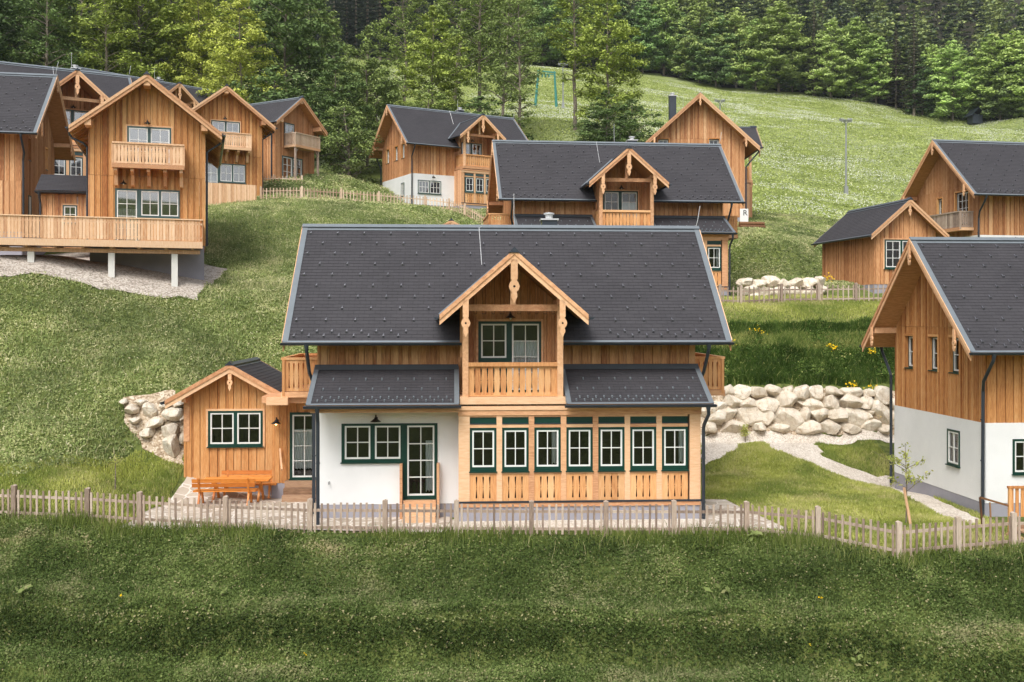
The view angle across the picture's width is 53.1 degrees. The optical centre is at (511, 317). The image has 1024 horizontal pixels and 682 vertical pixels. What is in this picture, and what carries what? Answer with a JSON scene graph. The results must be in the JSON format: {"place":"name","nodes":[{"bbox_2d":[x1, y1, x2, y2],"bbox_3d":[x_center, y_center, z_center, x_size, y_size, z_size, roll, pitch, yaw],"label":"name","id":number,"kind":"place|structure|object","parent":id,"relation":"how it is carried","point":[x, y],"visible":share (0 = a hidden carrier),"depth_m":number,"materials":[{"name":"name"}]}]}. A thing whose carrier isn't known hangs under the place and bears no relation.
{"place":"outdoors","nodes":[
{"label":"outdoors","id":0,"kind":"place"},
{"bbox_2d":[120,477,449,531],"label":"patio","id":1,"kind":"structure","parent":0,"point":[185,489],"depth_m":32.68,"materials":[{"name":"grey stone"}]},
{"bbox_2d":[192,478,257,505],"bbox_3d":[-9.550,5.775,34.091,2.050,0.931,0.742,0,0,-3],"label":"garden bench","id":2,"kind":"object","parent":1,"relation":"on","point":[247,482],"visible":0.94,"depth_m":33.84,"materials":[{"name":"orange wood"}]},
{"bbox_2d":[0,0,1023,681],"bbox_3d":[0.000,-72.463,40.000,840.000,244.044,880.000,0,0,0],"label":"ground","id":3,"kind":"structure","parent":0,"point":[658,76],"depth_m":32.28,"materials":[{"name":"green plant"}]},
{"bbox_2d":[0,0,63,65],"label":"beech tree","id":4,"kind":"object","parent":3,"relation":"on","point":[6,8],"visible":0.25,"depth_m":107.18,"materials":[{"name":"green plant"}]},
{"bbox_2d":[0,65,76,254],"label":"timber chalet","id":5,"kind":"object","parent":3,"relation":"on","point":[35,140],"visible":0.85,"depth_m":55.12,"materials":[{"name":"brown wood"}]},
{"bbox_2d":[0,0,81,66],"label":"beech tree","id":6,"kind":"object","parent":3,"relation":"on","point":[20,58],"visible":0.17,"depth_m":109.42,"materials":[{"name":"green plant"}]},
{"bbox_2d":[5,0,89,67],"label":"ash tree","id":7,"kind":"object","parent":3,"relation":"on","point":[48,37],"visible":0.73,"depth_m":104.11,"materials":[{"name":"green plant"}]},
{"bbox_2d":[0,53,131,203],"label":"timber chalet","id":8,"kind":"object","parent":3,"relation":"on","point":[84,92],"visible":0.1,"depth_m":66.25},
{"bbox_2d":[1,0,161,71],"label":"beech tree","id":9,"kind":"object","parent":3,"relation":"on","point":[84,15],"visible":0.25,"depth_m":109.50,"materials":[{"name":"green plant"}]},
{"bbox_2d":[0,449,183,523],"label":"lawn grass","id":10,"kind":"structure","parent":3,"relation":"on","point":[143,482],"depth_m":33.07,"materials":[{"name":"green plant"}]},
{"bbox_2d":[0,214,202,286],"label":"timber deck","id":11,"kind":"structure","parent":3,"relation":"on","point":[67,228],"depth_m":47.21,"materials":[{"name":"brown wood"}]},
{"bbox_2d":[68,0,142,75],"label":"ash tree","id":12,"kind":"object","parent":3,"relation":"on","point":[105,17],"visible":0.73,"depth_m":105.64,"materials":[{"name":"green plant"}]},
{"bbox_2d":[0,252,226,299],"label":"gravel bed","id":13,"kind":"object","parent":3,"relation":"on","point":[80,266],"visible":0.69,"depth_m":47.67,"materials":[{"name":"grey gravel"}]},
{"bbox_2d":[68,0,195,86],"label":"beech tree","id":14,"kind":"object","parent":3,"relation":"on","point":[166,11],"visible":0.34,"depth_m":110.24,"materials":[{"name":"green plant"}]},
{"bbox_2d":[64,71,225,279],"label":"gable house","id":15,"kind":"structure","parent":3,"relation":"on","point":[140,163],"depth_m":50.38,"materials":[{"name":"brown wood"}]},
{"bbox_2d":[34,174,100,247],"bbox_3d":[-22.753,-5.499,52.873,3.200,3.897,1.770,0,0,-14],"label":"lean to","id":16,"kind":"object","parent":15,"relation":"attached to","point":[60,188],"visible":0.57,"depth_m":52.51,"materials":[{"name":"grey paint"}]},
{"bbox_2d":[115,188,179,239],"bbox_3d":[-17.978,-4.938,50.560,3.060,2.705,0.505,0,0,-17],"label":"window","id":17,"kind":"structure","parent":15,"relation":"in","point":[134,203],"depth_m":50.55,"materials":[{"name":"grey paint"}]},
{"bbox_2d":[126,124,172,170],"bbox_3d":[-17.907,-8.360,50.582,2.190,2.160,0.505,0,0,-17],"label":"balcony door","id":18,"kind":"structure","parent":15,"relation":"in","point":[149,134],"depth_m":50.63,"materials":[{"name":"grey paint"}]},
{"bbox_2d":[78,67,215,130],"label":"timber chalet","id":19,"kind":"object","parent":3,"relation":"on","point":[189,96],"visible":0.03,"depth_m":95.12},
{"bbox_2d":[123,389,183,464],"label":"bare soil","id":20,"kind":"structure","parent":3,"relation":"on","point":[153,443],"depth_m":37.63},
{"bbox_2d":[119,398,183,456],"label":"boulder wall","id":21,"kind":"structure","parent":20,"relation":"on","point":[170,443],"depth_m":37.40,"materials":[{"name":"stone"}]},
{"bbox_2d":[90,0,244,86],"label":"beech tree","id":22,"kind":"object","parent":3,"relation":"on","point":[147,17],"visible":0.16,"depth_m":116.09,"materials":[{"name":"green plant"}]},
{"bbox_2d":[150,0,249,90],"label":"beech tree","id":23,"kind":"object","parent":3,"relation":"on","point":[194,41],"visible":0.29,"depth_m":111.06,"materials":[{"name":"green plant"}]},
{"bbox_2d":[160,357,281,494],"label":"garden shed","id":24,"kind":"structure","parent":3,"relation":"on","point":[229,395],"depth_m":35.99,"materials":[{"name":"brown wood"}]},
{"bbox_2d":[206,409,264,447],"bbox_3d":[-9.730,3.900,36.173,2.040,1.360,0.505,0,0,-3],"label":"window","id":25,"kind":"structure","parent":24,"relation":"in","point":[225,428],"depth_m":36.03,"materials":[{"name":"green paint"}]},
{"bbox_2d":[0,196,444,476],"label":"slope grass","id":26,"kind":"structure","parent":3,"relation":"on","point":[249,272],"depth_m":44.19,"materials":[{"name":"green plant"}]},
{"bbox_2d":[205,182,256,204],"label":"plank apron","id":27,"kind":"object","parent":3,"relation":"on","point":[223,193],"visible":0.51,"depth_m":71.11,"materials":[{"name":"brown wood"}]},
{"bbox_2d":[191,84,277,195],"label":"gable house","id":28,"kind":"structure","parent":3,"relation":"on","point":[244,126],"depth_m":74.69,"materials":[{"name":"brown wood"}]},
{"bbox_2d":[205,162,245,183],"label":"window","id":29,"kind":"structure","parent":28,"relation":"in","point":[225,173],"depth_m":74.70,"materials":[{"name":"grey paint"}]},
{"bbox_2d":[190,0,289,103],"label":"beech tree","id":30,"kind":"object","parent":3,"relation":"on","point":[235,53],"visible":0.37,"depth_m":102.42,"materials":[{"name":"green plant"}]},
{"bbox_2d":[229,65,338,156],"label":"maple tree","id":31,"kind":"object","parent":3,"relation":"on","point":[273,94],"visible":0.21,"depth_m":96.54,"materials":[{"name":"green plant"}]},
{"bbox_2d":[262,393,311,501],"bbox_3d":[-7.338,4.940,35.895,2.140,4.620,4.400,0,0,-3],"label":"entrance porch","id":32,"kind":"object","parent":3,"relation":"on","point":[291,423],"visible":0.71,"depth_m":35.52,"materials":[{"name":"brown wood"}]},
{"bbox_2d":[289,412,311,479],"bbox_3d":[-7.218,4.473,35.719,1.060,2.345,0.505,0,0,-3],"label":"glazed door","id":33,"kind":"structure","parent":32,"relation":"in","point":[300,422],"depth_m":35.65,"materials":[{"name":"green paint"}]},
{"bbox_2d":[231,0,346,110],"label":"maple tree","id":34,"kind":"object","parent":3,"relation":"on","point":[297,42],"visible":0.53,"depth_m":106.73,"materials":[{"name":"green plant"}]},
{"bbox_2d":[250,96,328,180],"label":"gable house","id":35,"kind":"structure","parent":3,"relation":"on","point":[291,144],"depth_m":85.97,"materials":[{"name":"brown wood"}]},
{"bbox_2d":[267,0,352,118],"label":"maple tree","id":36,"kind":"object","parent":3,"relation":"on","point":[326,38],"visible":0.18,"depth_m":115.20,"materials":[{"name":"green plant"}]},
{"bbox_2d":[263,172,405,203],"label":"undergrowth","id":37,"kind":"object","parent":3,"relation":"on","point":[358,185],"visible":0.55,"depth_m":84.63,"materials":[{"name":"green plant"}]},
{"bbox_2d":[301,52,373,169],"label":"maple tree","id":38,"kind":"object","parent":3,"relation":"on","point":[327,99],"visible":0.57,"depth_m":97.24,"materials":[{"name":"green plant"}]},
{"bbox_2d":[314,99,383,183],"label":"maple tree","id":39,"kind":"object","parent":3,"relation":"on","point":[332,123],"visible":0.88,"depth_m":93.34,"materials":[{"name":"green plant"}]},
{"bbox_2d":[317,25,405,169],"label":"maple tree","id":40,"kind":"object","parent":3,"relation":"on","point":[381,87],"visible":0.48,"depth_m":103.08,"materials":[{"name":"green plant"}]},
{"bbox_2d":[260,186,483,224],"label":"picket fence","id":41,"kind":"object","parent":3,"relation":"on","point":[378,195],"visible":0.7,"depth_m":76.04,"materials":[{"name":"brown wood"}]},
{"bbox_2d":[257,178,500,224],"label":"meadow grass","id":42,"kind":"structure","parent":3,"relation":"on","point":[424,209],"depth_m":74.73,"materials":[{"name":"green plant"}]},
{"bbox_2d":[371,0,430,102],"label":"ash tree","id":43,"kind":"object","parent":3,"relation":"on","point":[396,50],"visible":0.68,"depth_m":128.52,"materials":[{"name":"green plant"}]},
{"bbox_2d":[392,5,478,110],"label":"maple tree","id":44,"kind":"object","parent":3,"relation":"on","point":[430,45],"visible":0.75,"depth_m":109.44,"materials":[{"name":"green plant"}]},
{"bbox_2d":[368,104,527,208],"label":"timber chalet","id":45,"kind":"object","parent":3,"relation":"on","point":[437,154],"visible":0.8,"depth_m":89.31,"materials":[{"name":"brown wood"}]},
{"bbox_2d":[420,0,503,110],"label":"ash tree","id":46,"kind":"object","parent":3,"relation":"on","point":[445,5],"visible":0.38,"depth_m":123.97,"materials":[{"name":"green plant"}]},
{"bbox_2d":[448,0,513,111],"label":"ash tree","id":47,"kind":"object","parent":3,"relation":"on","point":[478,58],"visible":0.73,"depth_m":115.87,"materials":[{"name":"green plant"}]},
{"bbox_2d":[280,207,733,524],"bbox_3d":[-0.284,2.180,35.668,14.880,13.140,10.335,0,0,-3],"label":"timber chalet","id":48,"kind":"object","parent":3,"relation":"on","point":[575,345],"visible":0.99,"depth_m":32.20,"materials":[{"name":"brown wood"}]},
{"bbox_2d":[340,423,437,499],"bbox_3d":[-3.814,4.482,32.009,3.030,2.365,0.505,0,0,-3],"label":"window","id":49,"kind":"structure","parent":48,"relation":"in","point":[414,445],"depth_m":32.02,"materials":[{"name":"green paint"}]},
{"bbox_2d":[469,428,496,472],"bbox_3d":[-0.889,4.058,31.398,0.860,1.355,0.463,0,0,-3],"label":"window","id":50,"kind":"structure","parent":48,"relation":"in","point":[482,440],"depth_m":31.25,"materials":[{"name":"green paint"}]},
{"bbox_2d":[476,319,542,392],"bbox_3d":[-0.081,1.245,33.026,2.160,2.370,0.505,0,0,-3],"label":"balcony door","id":51,"kind":"structure","parent":48,"relation":"in","point":[497,340],"depth_m":32.90,"materials":[{"name":"green paint"}]},
{"bbox_2d":[501,428,529,472],"bbox_3d":[0.095,4.058,31.454,0.860,1.355,0.463,0,0,-3],"label":"window","id":52,"kind":"structure","parent":48,"relation":"in","point":[514,440],"depth_m":31.31,"materials":[{"name":"green paint"}]},
{"bbox_2d":[534,427,561,471],"bbox_3d":[1.078,4.058,31.511,0.860,1.355,0.463,0,0,-3],"label":"window","id":53,"kind":"structure","parent":48,"relation":"in","point":[547,440],"depth_m":31.37,"materials":[{"name":"green paint"}]},
{"bbox_2d":[566,427,593,471],"bbox_3d":[2.061,4.058,31.568,0.860,1.355,0.463,0,0,-3],"label":"window","id":54,"kind":"structure","parent":48,"relation":"in","point":[579,440],"depth_m":31.43,"materials":[{"name":"green paint"}]},
{"bbox_2d":[598,427,625,471],"bbox_3d":[3.045,4.058,31.625,0.860,1.355,0.463,0,0,-3],"label":"window","id":55,"kind":"structure","parent":48,"relation":"in","point":[610,439],"depth_m":31.47,"materials":[{"name":"green paint"}]},
{"bbox_2d":[629,427,656,471],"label":"window","id":56,"kind":"structure","parent":48,"relation":"in","point":[642,439],"depth_m":31.54,"materials":[{"name":"green paint"}]},
{"bbox_2d":[661,427,688,470],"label":"window","id":57,"kind":"structure","parent":48,"relation":"in","point":[672,437],"depth_m":31.59,"materials":[{"name":"green paint"}]},
{"bbox_2d":[474,0,546,114],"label":"ash tree","id":58,"kind":"object","parent":3,"relation":"on","point":[509,20],"visible":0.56,"depth_m":111.34,"materials":[{"name":"green plant"}]},
{"bbox_2d":[0,512,1023,681],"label":"bank grass","id":59,"kind":"structure","parent":3,"relation":"on","point":[525,605],"depth_m":26.49,"materials":[{"name":"green plant"}]},
{"bbox_2d":[0,484,1023,556],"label":"picket fence","id":60,"kind":"object","parent":3,"relation":"on","point":[672,511],"visible":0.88,"depth_m":29.17,"materials":[{"name":"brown wood"}]},
{"bbox_2d":[0,593,1023,681],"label":"grass","id":61,"kind":"structure","parent":3,"relation":"on","point":[548,638],"depth_m":25.66,"materials":[{"name":"green plant"}]},
{"bbox_2d":[0,0,1023,116],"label":"forest","id":62,"kind":"object","parent":3,"relation":"on","point":[995,25],"visible":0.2,"depth_m":256.88,"materials":[{"name":"green plant"}]},
{"bbox_2d":[0,504,1023,577],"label":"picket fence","id":63,"kind":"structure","parent":3,"relation":"on","point":[397,535],"depth_m":28.84,"materials":[{"name":"green plant"}]},
{"bbox_2d":[485,0,552,127],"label":"ash tree","id":64,"kind":"object","parent":3,"relation":"on","point":[522,51],"visible":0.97,"depth_m":103.45,"materials":[{"name":"green plant"}]},
{"bbox_2d":[510,0,575,66],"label":"beech tree","id":65,"kind":"object","parent":3,"relation":"on","point":[545,14],"visible":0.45,"depth_m":233.89,"materials":[{"name":"green plant"}]},
{"bbox_2d":[540,0,605,130],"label":"ash tree","id":66,"kind":"object","parent":3,"relation":"on","point":[572,29],"visible":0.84,"depth_m":117.62,"materials":[{"name":"green plant"}]},
{"bbox_2d":[447,518,711,527],"bbox_3d":[2.038,6.212,30.878,7.965,0.036,1.544,0,0,-2],"label":"gravel strip","id":67,"kind":"object","parent":3,"relation":"on","point":[633,522],"visible":0.48,"depth_m":30.87,"materials":[{"name":"grey gravel"}]},
{"bbox_2d":[563,0,649,141],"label":"maple tree","id":68,"kind":"object","parent":3,"relation":"on","point":[620,30],"visible":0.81,"depth_m":111.22,"materials":[{"name":"green plant"}]},
{"bbox_2d":[570,90,649,141],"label":"maple tree","id":69,"kind":"object","parent":3,"relation":"on","point":[590,127],"visible":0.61,"depth_m":102.13,"materials":[{"name":"green plant"}]},
{"bbox_2d":[483,132,745,295],"bbox_3d":[5.865,-5.170,61.371,14.880,13.140,10.335,0,0,-6],"label":"timber chalet","id":70,"kind":"object","parent":3,"relation":"on","point":[631,181],"visible":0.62,"depth_m":58.76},
{"bbox_2d":[603,190,638,224],"bbox_3d":[6.187,-6.105,58.740,2.160,2.370,0.505,0,0,-6],"label":"balcony door","id":71,"kind":"structure","parent":70,"relation":"in","point":[612,199],"depth_m":58.67,"materials":[{"name":"green paint"}]},
{"bbox_2d":[586,98,664,141],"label":"maple tree","id":72,"kind":"object","parent":3,"relation":"on","point":[634,108],"visible":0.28,"depth_m":105.76,"materials":[{"name":"green plant"}]},
{"bbox_2d":[614,0,671,72],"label":"beech tree","id":73,"kind":"object","parent":3,"relation":"on","point":[640,16],"visible":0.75,"depth_m":241.24,"materials":[{"name":"green plant"}]},
{"bbox_2d":[639,0,689,74],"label":"beech tree","id":74,"kind":"object","parent":3,"relation":"on","point":[664,12],"visible":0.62,"depth_m":242.26,"materials":[{"name":"green plant"}]},
{"bbox_2d":[339,57,1023,233],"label":"meadow tufts","id":75,"kind":"object","parent":3,"relation":"on","point":[725,95],"visible":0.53,"depth_m":152.02,"materials":[{"name":"green plant"}]},
{"bbox_2d":[352,57,1023,227],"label":"meadow blossom","id":76,"kind":"object","parent":3,"relation":"on","point":[745,107],"visible":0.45,"depth_m":148.46,"materials":[{"name":"white"}]},
{"bbox_2d":[665,0,726,82],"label":"beech tree","id":77,"kind":"object","parent":3,"relation":"on","point":[695,19],"visible":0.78,"depth_m":237.63,"materials":[{"name":"green plant"}]},
{"bbox_2d":[646,92,763,221],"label":"timber chalet","id":78,"kind":"object","parent":3,"relation":"on","point":[700,117],"visible":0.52,"depth_m":75.73,"materials":[{"name":"brown wood"}]},
{"bbox_2d":[685,12,751,86],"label":"beech tree","id":79,"kind":"object","parent":3,"relation":"on","point":[701,75],"visible":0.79,"depth_m":235.50,"materials":[{"name":"green plant"}]},
{"bbox_2d":[711,7,761,87],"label":"beech tree","id":80,"kind":"object","parent":3,"relation":"on","point":[741,29],"visible":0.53,"depth_m":236.12,"materials":[{"name":"green plant"}]},
{"bbox_2d":[735,18,777,90],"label":"beech tree","id":81,"kind":"object","parent":3,"relation":"on","point":[751,83],"visible":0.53,"depth_m":234.19,"materials":[{"name":"green plant"}]},
{"bbox_2d":[738,1,817,91],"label":"beech tree","id":82,"kind":"object","parent":3,"relation":"on","point":[777,38],"visible":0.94,"depth_m":230.00,"materials":[{"name":"green plant"}]},
{"bbox_2d":[736,275,826,295],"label":"boulder wall","id":83,"kind":"structure","parent":3,"relation":"on","point":[767,281],"depth_m":55.54,"materials":[{"name":"stone"}]},
{"bbox_2d":[722,213,862,295],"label":"meadow grass","id":84,"kind":"structure","parent":3,"relation":"on","point":[787,234],"depth_m":67.86,"materials":[{"name":"green plant"}]},
{"bbox_2d":[695,315,894,386],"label":"steep bank grass","id":85,"kind":"structure","parent":3,"relation":"on","point":[792,329],"depth_m":47.72,"materials":[{"name":"green plant"}]},
{"bbox_2d":[701,384,894,434],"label":"boulder wall","id":86,"kind":"structure","parent":3,"relation":"on","point":[850,415],"depth_m":45.90,"materials":[{"name":"stone"}]},
{"bbox_2d":[722,293,880,322],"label":"bank grass","id":87,"kind":"structure","parent":3,"relation":"on","point":[810,306],"depth_m":50.66,"materials":[{"name":"green plant"}]},
{"bbox_2d":[718,283,887,303],"bbox_3d":[16.260,-1.028,52.408,11.691,1.804,0.337,0,0,-7],"label":"picket fence","id":88,"kind":"object","parent":3,"relation":"on","point":[819,289],"visible":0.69,"depth_m":52.06,"materials":[{"name":"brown wood"}]},
{"bbox_2d":[805,19,864,97],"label":"beech tree","id":89,"kind":"object","parent":3,"relation":"on","point":[825,41],"visible":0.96,"depth_m":226.44,"materials":[{"name":"green plant"}]},
{"bbox_2d":[831,16,891,99],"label":"beech tree","id":90,"kind":"object","parent":3,"relation":"on","point":[856,38],"visible":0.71,"depth_m":226.33,"materials":[{"name":"green plant"}]},
{"bbox_2d":[850,36,905,103],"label":"beech tree","id":91,"kind":"object","parent":3,"relation":"on","point":[876,86],"visible":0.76,"depth_m":225.31,"materials":[{"name":"green plant"}]},
{"bbox_2d":[811,197,949,293],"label":"garden shed","id":92,"kind":"structure","parent":3,"relation":"on","point":[865,246],"depth_m":56.52,"materials":[{"name":"brown wood"}]},
{"bbox_2d":[883,28,907,108],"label":"spruce tree","id":93,"kind":"object","parent":3,"relation":"on","point":[895,92],"visible":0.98,"depth_m":223.97,"materials":[{"name":"green plant"}]},
{"bbox_2d":[900,11,926,115],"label":"spruce tree","id":94,"kind":"object","parent":3,"relation":"on","point":[914,54],"visible":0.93,"depth_m":218.78,"materials":[{"name":"green plant"}]},
{"bbox_2d":[899,57,944,115],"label":"beech tree","id":95,"kind":"object","parent":3,"relation":"on","point":[928,104],"visible":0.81,"depth_m":218.26,"materials":[{"name":"green plant"}]},
{"bbox_2d":[891,482,978,523],"bbox_3d":[14.884,6.652,36.859,1.354,0.361,10.167,0,0,5],"label":"gravel strip","id":96,"kind":"object","parent":3,"relation":"on","point":[940,507],"visible":0.61,"depth_m":35.20,"materials":[{"name":"grey gravel"}]},
{"bbox_2d":[859,237,1023,516],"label":"timber chalet","id":97,"kind":"object","parent":3,"relation":"on","point":[947,322],"visible":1,"depth_m":36.09,"materials":[{"name":"brown wood"}]},
{"bbox_2d":[922,40,980,120],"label":"beech tree","id":98,"kind":"object","parent":3,"relation":"on","point":[946,102],"visible":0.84,"depth_m":214.62,"materials":[{"name":"green plant"}]},
{"bbox_2d":[900,139,1023,236],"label":"timber chalet","id":99,"kind":"object","parent":3,"relation":"on","point":[964,188],"visible":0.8,"depth_m":64.50,"materials":[{"name":"brown wood"}]},
{"bbox_2d":[947,33,1019,120],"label":"beech tree","id":100,"kind":"object","parent":3,"relation":"on","point":[984,51],"visible":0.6,"depth_m":209.94,"materials":[{"name":"green plant"}]},
{"bbox_2d":[968,30,1023,119],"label":"beech tree","id":101,"kind":"object","parent":3,"relation":"on","point":[1017,36],"visible":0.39,"depth_m":208.69,"materials":[{"name":"green plant"}]},
{"bbox_2d":[970,57,1022,119],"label":"beech tree","id":102,"kind":"object","parent":3,"relation":"on","point":[1008,113],"visible":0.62,"depth_m":208.41,"materials":[{"name":"green plant"}]},
{"bbox_2d":[979,486,1023,539],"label":"wooden stair","id":103,"kind":"object","parent":3,"relation":"on","point":[1010,504],"visible":0.6,"depth_m":29.87,"materials":[{"name":"brown wood"}]},
{"bbox_2d":[998,41,1023,116],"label":"beech tree","id":104,"kind":"object","parent":3,"relation":"on","point":[1018,91],"visible":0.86,"depth_m":204.84,"materials":[{"name":"green plant"}]},
{"bbox_2d":[701,499,787,529],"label":"side patio","id":105,"kind":"structure","parent":0,"point":[717,502],"depth_m":31.95,"materials":[{"name":"grey stone"}]},
{"bbox_2d":[701,429,893,486],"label":"gravel road","id":106,"kind":"structure","parent":0,"point":[718,445],"depth_m":45.01,"materials":[{"name":"grey gravel"}]},
{"bbox_2d":[701,432,1023,554],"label":"lawn grass","id":107,"kind":"structure","parent":0,"point":[847,497],"depth_m":36.30,"materials":[{"name":"green plant"}]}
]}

